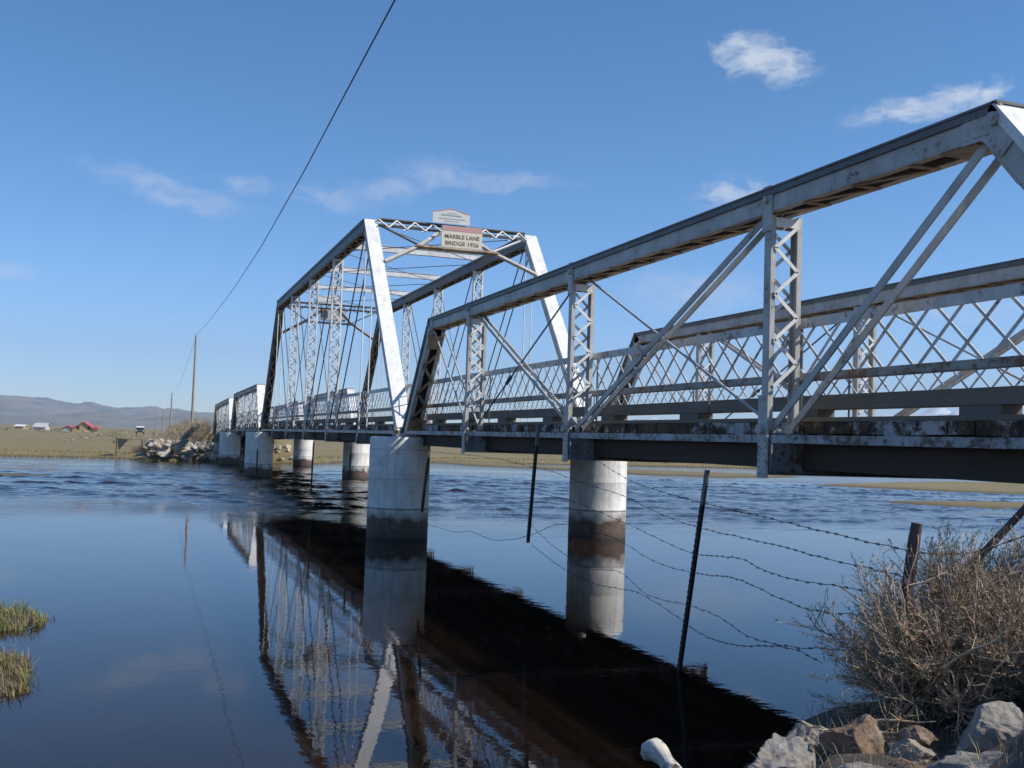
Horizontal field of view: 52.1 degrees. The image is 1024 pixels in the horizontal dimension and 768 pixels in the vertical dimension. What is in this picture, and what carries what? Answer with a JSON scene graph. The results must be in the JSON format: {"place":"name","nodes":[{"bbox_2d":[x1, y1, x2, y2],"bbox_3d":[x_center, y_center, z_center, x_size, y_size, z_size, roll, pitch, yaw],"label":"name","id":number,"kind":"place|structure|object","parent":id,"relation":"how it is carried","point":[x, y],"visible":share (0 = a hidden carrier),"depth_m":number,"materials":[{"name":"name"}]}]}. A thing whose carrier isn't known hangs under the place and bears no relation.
{"place":"outdoors","nodes":[
{"label":"outdoors","id":0,"kind":"place"},
{"bbox_2d":[0,640,43,701],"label":"marsh grass","id":1,"kind":"structure","parent":0,"point":[23,680],"depth_m":9.38,"materials":[{"name":"plant"}]},
{"bbox_2d":[0,595,54,631],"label":"marsh grass","id":2,"kind":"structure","parent":0,"point":[15,611],"depth_m":11.98,"materials":[{"name":"green plant"}]},
{"bbox_2d":[0,412,257,430],"bbox_3d":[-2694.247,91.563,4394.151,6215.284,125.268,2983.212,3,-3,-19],"label":"hills","id":3,"kind":"structure","parent":0,"point":[94,419],"depth_m":4663.06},
{"bbox_2d":[145,442,154,449],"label":"riprap rock","id":4,"kind":"object","parent":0,"point":[151,448],"visible":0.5,"depth_m":76.22,"materials":[{"name":"grey stone"}]},
{"bbox_2d":[152,439,160,444],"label":"riprap rock","id":5,"kind":"object","parent":4,"relation":"on","point":[156,440],"visible":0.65,"depth_m":76.42,"materials":[{"name":"grey stone"}]},
{"bbox_2d":[0,395,344,424],"bbox_3d":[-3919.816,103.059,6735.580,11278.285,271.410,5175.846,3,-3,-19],"label":"hills","id":6,"kind":"structure","parent":0,"point":[18,405],"depth_m":7227.16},
{"bbox_2d":[0,456,1023,767],"bbox_3d":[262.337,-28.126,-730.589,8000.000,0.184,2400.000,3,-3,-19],"label":"river water","id":7,"kind":"structure","parent":0,"point":[210,614],"depth_m":13.60,"materials":[{"name":"blue liquid"}]},
{"bbox_2d":[200,453,207,460],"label":"riprap rock","id":8,"kind":"object","parent":7,"relation":"on","point":[203,456],"visible":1,"depth_m":75.27,"materials":[{"name":"grey stone"}]},
{"bbox_2d":[205,451,214,460],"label":"riprap rock","id":9,"kind":"object","parent":7,"relation":"on","point":[210,455],"visible":1,"depth_m":75.64,"materials":[{"name":"grey stone"}]},
{"bbox_2d":[244,432,273,476],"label":"bridge pier","id":10,"kind":"structure","parent":7,"relation":"in","point":[262,442],"depth_m":52.29,"materials":[{"name":"paint"}]},
{"bbox_2d":[230,384,356,435],"bbox_3d":[-13.476,1.820,62.852,5.240,2.795,18.944,3,-3,-19],"label":"pony truss span","id":11,"kind":"object","parent":10,"relation":"on","point":[259,391],"visible":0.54,"depth_m":61.10,"materials":[{"name":"grey paint"}]},
{"bbox_2d":[366,436,430,539],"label":"bridge pier","id":12,"kind":"structure","parent":7,"relation":"in","point":[397,468],"depth_m":23.27,"materials":[{"name":"paint"}]},
{"bbox_2d":[259,209,594,443],"bbox_3d":[-5.145,-1.198,39.430,5.240,6.770,30.750,3,-3,-19],"label":"through truss span","id":13,"kind":"object","parent":12,"relation":"on","point":[456,237],"visible":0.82,"depth_m":33.73,"materials":[{"name":"paint"}]},
{"bbox_2d":[399,99,1023,483],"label":"pony truss span","id":14,"kind":"object","parent":13,"relation":"attached to","point":[980,437],"visible":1,"depth_m":10.31,"materials":[{"name":"grey paint"}]},
{"bbox_2d":[568,460,626,539],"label":"bridge pier","id":15,"kind":"structure","parent":7,"relation":"in","point":[595,474],"depth_m":24.89,"materials":[{"name":"paint"}]},
{"bbox_2d":[676,470,709,670],"bbox_3d":[1.784,2.076,10.481,0.054,2.456,0.607,3,-3,-19],"label":"steel fence post","id":16,"kind":"object","parent":7,"relation":"in","point":[693,569],"visible":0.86,"depth_m":10.44,"materials":[{"name":"black metal"}]},
{"bbox_2d":[524,536,822,663],"bbox_3d":[1.317,2.163,10.774,0.500,0.434,8.085,3,-3,-13],"label":"barbed wire","id":17,"kind":"object","parent":16,"relation":"attached to","point":[757,645],"visible":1,"depth_m":9.50,"materials":[{"name":"grey metal"}]},
{"bbox_2d":[525,517,843,651],"bbox_3d":[1.418,1.923,10.223,0.592,0.527,9.116,3,-3,-12],"label":"barbed wire","id":18,"kind":"object","parent":16,"relation":"attached to","point":[784,645],"visible":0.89,"depth_m":9.66,"materials":[{"name":"grey metal"}]},
{"bbox_2d":[0,424,1023,767],"bbox_3d":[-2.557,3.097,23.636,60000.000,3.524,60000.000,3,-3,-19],"label":"ground","id":19,"kind":"structure","parent":0,"point":[26,440],"depth_m":78.02,"materials":[{"name":"beige soil"}]},
{"bbox_2d":[14,424,28,428],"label":"farm building","id":20,"kind":"structure","parent":19,"relation":"on","point":[18,426],"depth_m":410.00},
{"bbox_2d":[32,423,51,429],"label":"farm building","id":21,"kind":"structure","parent":19,"relation":"on","point":[42,426],"depth_m":385.46,"materials":[{"name":"white metal"}]},
{"bbox_2d":[60,425,72,431],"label":"farm building","id":22,"kind":"structure","parent":19,"relation":"on","point":[67,428],"depth_m":327.38,"materials":[{"name":"white metal"}]},
{"bbox_2d":[0,427,163,443],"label":"scrub","id":23,"kind":"object","parent":19,"relation":"on","point":[57,430],"visible":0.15,"depth_m":215.97,"materials":[{"name":"brown plant"}]},
{"bbox_2d":[71,422,101,432],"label":"farm building","id":24,"kind":"structure","parent":19,"relation":"on","point":[84,426],"depth_m":324.27,"materials":[{"name":"beige metal"}]},
{"bbox_2d":[127,443,143,452],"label":"willow brush","id":25,"kind":"object","parent":19,"relation":"on","point":[134,448],"visible":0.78,"depth_m":78.87,"materials":[{"name":"brown plant"}]},
{"bbox_2d":[136,426,143,434],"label":"parked vehicle","id":26,"kind":"object","parent":19,"relation":"on","point":[140,429],"visible":1,"depth_m":239.05,"materials":[{"name":"paint"}]},
{"bbox_2d":[156,450,167,458],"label":"riprap rock","id":27,"kind":"object","parent":19,"relation":"on","point":[163,454],"visible":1,"depth_m":74.69,"materials":[{"name":"grey stone"}]},
{"bbox_2d":[160,447,170,455],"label":"riprap rock","id":28,"kind":"object","parent":27,"relation":"on","point":[168,451],"visible":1,"depth_m":74.98,"materials":[{"name":"grey stone"}]},
{"bbox_2d":[159,431,182,439],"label":"willow brush","id":29,"kind":"object","parent":19,"relation":"on","point":[169,434],"visible":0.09,"depth_m":85.64,"materials":[{"name":"brown plant"}]},
{"bbox_2d":[169,393,172,431],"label":"utility pole","id":30,"kind":"object","parent":19,"relation":"on","point":[171,409],"visible":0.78,"depth_m":239.81,"materials":[{"name":"brown wood"}]},
{"bbox_2d":[165,435,193,441],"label":"willow brush","id":31,"kind":"object","parent":19,"relation":"on","point":[178,438],"visible":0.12,"depth_m":83.11,"materials":[{"name":"brown plant"}]},
{"bbox_2d":[165,421,197,436],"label":"willow brush","id":32,"kind":"object","parent":19,"relation":"on","point":[168,428],"visible":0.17,"depth_m":91.02,"materials":[{"name":"brown plant"}]},
{"bbox_2d":[168,423,195,438],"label":"willow brush","id":33,"kind":"object","parent":19,"relation":"on","point":[180,430],"visible":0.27,"depth_m":87.97,"materials":[{"name":"brown plant"}]},
{"bbox_2d":[177,445,197,459],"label":"riprap rock","id":34,"kind":"object","parent":19,"relation":"on","point":[188,451],"visible":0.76,"depth_m":75.51,"materials":[{"name":"grey stone"}]},
{"bbox_2d":[174,445,182,452],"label":"riprap rock","id":35,"kind":"object","parent":34,"relation":"on","point":[177,449],"visible":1,"depth_m":75.37,"materials":[{"name":"grey stone"}]},
{"bbox_2d":[180,439,186,446],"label":"riprap rock","id":36,"kind":"object","parent":34,"relation":"on","point":[183,442],"visible":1,"depth_m":75.09,"materials":[{"name":"grey stone"}]},
{"bbox_2d":[190,445,197,451],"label":"riprap rock","id":37,"kind":"object","parent":34,"relation":"on","point":[193,448],"visible":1,"depth_m":75.05,"materials":[{"name":"grey stone"}]},
{"bbox_2d":[198,446,204,452],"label":"riprap rock","id":38,"kind":"object","parent":34,"relation":"on","point":[202,449],"visible":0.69,"depth_m":76.12,"materials":[{"name":"grey stone"}]},
{"bbox_2d":[171,429,204,439],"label":"willow brush","id":39,"kind":"object","parent":19,"relation":"on","point":[177,433],"visible":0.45,"depth_m":84.80,"materials":[{"name":"brown plant"}]},
{"bbox_2d":[180,436,197,442],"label":"willow brush","id":40,"kind":"object","parent":19,"relation":"on","point":[191,439],"visible":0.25,"depth_m":82.70,"materials":[{"name":"brown plant"}]},
{"bbox_2d":[176,418,209,430],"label":"willow brush","id":41,"kind":"object","parent":19,"relation":"on","point":[187,424],"visible":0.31,"depth_m":90.05,"materials":[{"name":"brown plant"}]},
{"bbox_2d":[191,335,196,422],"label":"utility pole","id":42,"kind":"object","parent":19,"relation":"on","point":[193,393],"visible":0.67,"depth_m":118.65,"materials":[{"name":"brown wood"}]},
{"bbox_2d":[196,0,395,334],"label":"overhead cable","id":43,"kind":"object","parent":42,"relation":"attached to","point":[324,132],"visible":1,"depth_m":21.56,"materials":[{"name":"black metal"}]},
{"bbox_2d":[180,425,207,436],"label":"willow brush","id":44,"kind":"object","parent":19,"relation":"on","point":[184,428],"visible":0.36,"depth_m":86.62,"materials":[{"name":"brown plant"}]},
{"bbox_2d":[180,415,209,425],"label":"willow brush","id":45,"kind":"object","parent":19,"relation":"on","point":[194,422],"visible":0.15,"depth_m":93.65,"materials":[{"name":"brown plant"}]},
{"bbox_2d":[184,430,206,440],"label":"willow brush","id":46,"kind":"object","parent":19,"relation":"on","point":[200,437],"visible":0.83,"depth_m":84.29,"materials":[{"name":"brown plant"}]},
{"bbox_2d":[188,426,210,436],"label":"willow brush","id":47,"kind":"object","parent":19,"relation":"on","point":[206,429],"visible":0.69,"depth_m":85.83,"materials":[{"name":"brown plant"}]},
{"bbox_2d":[192,418,212,432],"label":"willow brush","id":48,"kind":"object","parent":19,"relation":"on","point":[199,422],"visible":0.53,"depth_m":89.56,"materials":[{"name":"brown plant"}]},
{"bbox_2d":[192,425,212,434],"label":"willow brush","id":49,"kind":"object","parent":19,"relation":"on","point":[205,428],"visible":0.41,"depth_m":87.86,"materials":[{"name":"brown plant"}]},
{"bbox_2d":[218,432,240,464],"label":"bridge pier","id":50,"kind":"structure","parent":19,"relation":"on","point":[229,448],"depth_m":70.23,"materials":[{"name":"paint"}]},
{"bbox_2d":[256,448,257,478],"bbox_3d":[-11.278,3.513,46.342,0.068,1.346,0.186,3,-3,-19],"label":"steel fence post","id":51,"kind":"object","parent":19,"relation":"on","point":[256,463],"visible":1,"depth_m":46.34,"materials":[{"name":"black metal"}]},
{"bbox_2d":[212,398,303,439],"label":"pony truss span","id":52,"kind":"object","parent":19,"relation":"on","point":[219,419],"visible":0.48,"depth_m":79.94,"materials":[{"name":"paint"}]},
{"bbox_2d":[293,438,312,466],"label":"bridge pier","id":53,"kind":"structure","parent":19,"relation":"on","point":[302,452],"depth_m":71.84,"materials":[{"name":"paint"}]},
{"bbox_2d":[310,440,314,494],"bbox_3d":[-5.946,2.489,31.196,0.054,1.624,0.178,3,-3,-19],"label":"steel fence post","id":54,"kind":"object","parent":19,"relation":"on","point":[312,468],"visible":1,"depth_m":31.19,"materials":[{"name":"black metal"}]},
{"bbox_2d":[348,443,351,475],"bbox_3d":[-3.947,1.844,25.566,0.054,0.805,0.128,3,-3,-19],"label":"steel fence post","id":55,"kind":"object","parent":19,"relation":"on","point":[350,454],"visible":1,"depth_m":25.56,"materials":[{"name":"black metal"}]},
{"bbox_2d":[342,442,369,479],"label":"bridge pier","id":56,"kind":"structure","parent":19,"relation":"on","point":[360,461],"depth_m":53.91,"materials":[{"name":"paint"}]},
{"bbox_2d":[1,448,754,468],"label":"shore grass","id":57,"kind":"structure","parent":19,"relation":"on","point":[91,451],"depth_m":81.31,"materials":[{"name":"green plant"}]},
{"bbox_2d":[421,452,430,512],"bbox_3d":[-1.526,1.730,18.461,0.055,1.082,0.318,3,-3,-23],"label":"steel fence post","id":58,"kind":"object","parent":19,"relation":"on","point":[425,482],"visible":1,"depth_m":18.45,"materials":[{"name":"black metal"}]},
{"bbox_2d":[640,738,681,767],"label":"rock","id":59,"kind":"object","parent":19,"relation":"on","point":[656,750],"visible":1,"depth_m":5.49,"materials":[{"name":"white stone"}]},
{"bbox_2d":[748,733,819,767],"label":"boulder","id":60,"kind":"object","parent":19,"relation":"on","point":[776,750],"visible":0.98,"depth_m":4.78,"materials":[{"name":"grey stone"}]},
{"bbox_2d":[786,723,828,752],"bbox_3d":[1.473,1.825,5.117,0.316,0.333,0.302,-1,-4,39],"label":"boulder","id":61,"kind":"object","parent":19,"relation":"on","point":[800,730],"visible":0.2,"depth_m":5.09,"materials":[{"name":"grey stone"}]},
{"bbox_2d":[801,715,827,730],"bbox_3d":[1.431,1.585,4.910,0.069,0.080,0.172,5,-4,-44],"label":"dead stick","id":62,"kind":"object","parent":61,"relation":"on","point":[810,725],"visible":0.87,"depth_m":4.94,"materials":[{"name":"wood"}]},
{"bbox_2d":[815,714,886,754],"bbox_3d":[1.611,1.704,4.861,0.312,0.352,0.339,5,-4,-42],"label":"boulder","id":63,"kind":"object","parent":19,"relation":"on","point":[860,732],"visible":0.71,"depth_m":4.79,"materials":[{"name":"brown stone"}]},
{"bbox_2d":[836,761,883,767],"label":"boulder","id":64,"kind":"object","parent":19,"relation":"on","point":[855,765],"visible":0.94,"depth_m":4.48,"materials":[{"name":"grey stone"}]},
{"bbox_2d":[763,689,1023,767],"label":"dry grass","id":65,"kind":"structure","parent":19,"relation":"on","point":[875,711],"depth_m":4.72,"materials":[{"name":"plant"}]},
{"bbox_2d":[881,717,913,733],"bbox_3d":[1.820,1.598,4.939,0.116,0.109,0.184,6,-5,-53],"label":"dead stick","id":66,"kind":"object","parent":19,"relation":"on","point":[885,732],"visible":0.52,"depth_m":4.93,"materials":[{"name":"wood"}]},
{"bbox_2d":[775,524,1023,746],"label":"sagebrush","id":67,"kind":"object","parent":19,"relation":"on","point":[877,669],"visible":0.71,"depth_m":5.32,"materials":[{"name":"grey plant"}]},
{"bbox_2d":[877,714,922,730],"bbox_3d":[1.852,1.816,5.211,0.511,0.306,0.464,-18,-22,23],"label":"boulder","id":68,"kind":"object","parent":19,"relation":"on","point":[900,724],"visible":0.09,"depth_m":5.08,"materials":[{"name":"stone"}]},
{"bbox_2d":[890,522,921,707],"bbox_3d":[2.089,1.418,5.588,0.170,1.361,0.074,1,-3,19],"label":"wooden fence post","id":69,"kind":"object","parent":19,"relation":"on","point":[914,531],"visible":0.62,"depth_m":5.57,"materials":[{"name":"brown wood"}]},
{"bbox_2d":[424,523,872,616],"bbox_3d":[0.582,1.982,12.909,0.782,0.727,14.698,3,-3,-15],"label":"barbed wire","id":70,"kind":"object","parent":69,"relation":"attached to","point":[698,573],"visible":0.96,"depth_m":9.67,"materials":[{"name":"grey metal"}]},
{"bbox_2d":[416,450,902,576],"bbox_3d":[0.506,1.242,13.207,0.794,0.525,15.484,3,-3,-15],"label":"barbed wire","id":71,"kind":"object","parent":69,"relation":"attached to","point":[809,554],"visible":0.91,"depth_m":8.82,"materials":[{"name":"grey metal"}]},
{"bbox_2d":[526,425,539,542],"bbox_3d":[0.296,1.403,14.691,0.054,1.668,0.318,3,-3,-19],"label":"steel fence post","id":72,"kind":"object","parent":71,"relation":"hanging from","point":[532,488],"visible":0.98,"depth_m":14.68,"materials":[{"name":"black metal"}]},
{"bbox_2d":[533,493,897,600],"bbox_3d":[1.468,1.458,10.075,0.564,0.344,8.868,3,-3,-12],"label":"barbed wire","id":73,"kind":"object","parent":69,"relation":"attached to","point":[808,582],"visible":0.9,"depth_m":8.48,"materials":[{"name":"grey metal"}]},
{"bbox_2d":[598,461,904,549],"bbox_3d":[1.751,0.922,9.020,0.362,0.333,6.844,2,-3,-9],"label":"barbed wire","id":74,"kind":"object","parent":69,"relation":"attached to","point":[828,532],"visible":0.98,"depth_m":7.61,"materials":[{"name":"grey metal"}]},
{"bbox_2d":[919,535,1023,554],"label":"twisted guy wire","id":75,"kind":"object","parent":69,"relation":"attached to","point":[1009,541],"visible":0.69,"depth_m":5.75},
{"bbox_2d":[876,708,935,722],"bbox_3d":[1.826,1.571,4.945,0.318,0.093,0.066,1,-3,14],"label":"dead stick","id":76,"kind":"object","parent":19,"relation":"on","point":[896,719],"visible":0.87,"depth_m":4.94,"materials":[{"name":"wood"}]},
{"bbox_2d":[890,757,923,767],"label":"boulder","id":77,"kind":"object","parent":19,"relation":"on","point":[904,763],"visible":0.89,"depth_m":4.50,"materials":[{"name":"stone"}]},
{"bbox_2d":[887,738,935,763],"bbox_3d":[1.784,1.664,4.686,0.207,0.153,0.178,-5,-22,19],"label":"boulder","id":78,"kind":"object","parent":19,"relation":"on","point":[916,752],"visible":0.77,"depth_m":4.64,"materials":[{"name":"grey stone"}]},
{"bbox_2d":[898,725,941,751],"bbox_3d":[1.871,1.641,4.813,0.194,0.144,0.151,10,-24,-28],"label":"boulder","id":79,"kind":"object","parent":19,"relation":"on","point":[924,737],"visible":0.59,"depth_m":4.77,"materials":[{"name":"stone"}]},
{"bbox_2d":[878,552,1023,730],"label":"sagebrush","id":80,"kind":"object","parent":19,"relation":"on","point":[1013,669],"visible":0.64,"depth_m":5.15,"materials":[{"name":"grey plant"}]},
{"bbox_2d":[943,628,1006,668],"bbox_3d":[2.141,1.223,4.852,0.274,0.217,0.092,1,-3,20],"label":"dead stick","id":81,"kind":"object","parent":80,"relation":"in","point":[962,654],"visible":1,"depth_m":4.85,"materials":[{"name":"wood"}]},
{"bbox_2d":[977,645,1013,700],"bbox_3d":[2.299,1.365,4.974,0.158,0.295,0.154,0,-3,28],"label":"dead stick","id":82,"kind":"object","parent":80,"relation":"in","point":[992,673],"visible":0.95,"depth_m":4.93,"materials":[{"name":"wood"}]},
{"bbox_2d":[885,513,1023,631],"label":"sagebrush","id":83,"kind":"object","parent":19,"relation":"on","point":[926,573],"visible":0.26,"depth_m":5.77,"materials":[{"name":"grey plant"}]},
{"bbox_2d":[924,750,1008,767],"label":"boulder","id":84,"kind":"object","parent":19,"relation":"on","point":[953,761],"visible":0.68,"depth_m":4.25,"materials":[{"name":"grey stone"}]},
{"bbox_2d":[956,750,976,754],"bbox_3d":[1.968,1.625,4.460,0.162,0.113,0.199,1,-3,13],"label":"boulder","id":85,"kind":"object","parent":19,"relation":"on","point":[958,752],"visible":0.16,"depth_m":4.47,"materials":[{"name":"grey stone"}]},
{"bbox_2d":[925,504,1023,626],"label":"leaning brace pole","id":86,"kind":"object","parent":19,"relation":"on","point":[1013,520],"visible":0.37,"depth_m":5.85,"materials":[{"name":"brown wood"}]},
{"bbox_2d":[954,701,1023,753],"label":"boulder","id":87,"kind":"object","parent":19,"relation":"on","point":[1004,721],"visible":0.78,"depth_m":4.61,"materials":[{"name":"grey stone"}]},
{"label":"shore fence post","id":88,"kind":"object","parent":19,"relation":"on","visible":0},
{"bbox_2d":[118,438,127,449],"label":"cloth scrap","id":89,"kind":"object","parent":88,"relation":"hanging from","point":[121,442],"visible":1,"depth_m":76.94,"materials":[{"name":"grey fabric"}]},
{"bbox_2d":[0,0,1023,423],"label":"sky","id":90,"kind":"structure","parent":0,"point":[150,150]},
{"bbox_2d":[634,408,958,419],"bbox_3d":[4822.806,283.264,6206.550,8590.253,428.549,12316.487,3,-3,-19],"label":"hills","id":91,"kind":"structure","parent":0,"point":[936,411],"depth_m":8753.03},
{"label":"riprap rock","id":92,"kind":"object","parent":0,"visible":0},
{"bbox_2d":[212,444,218,452],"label":"riprap rock","id":93,"kind":"object","parent":92,"relation":"on","point":[215,449],"visible":0.67,"depth_m":76.09,"materials":[{"name":"grey stone"}]},
{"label":"riprap rock","id":94,"kind":"object","parent":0,"visible":0},
{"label":"riprap rock","id":95,"kind":"object","parent":94,"relation":"on","visible":0},
{"bbox_2d":[154,443,160,449],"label":"riprap rock","id":96,"kind":"object","parent":95,"relation":"on","point":[157,446],"visible":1,"depth_m":75.14,"materials":[{"name":"grey stone"}]}
]}

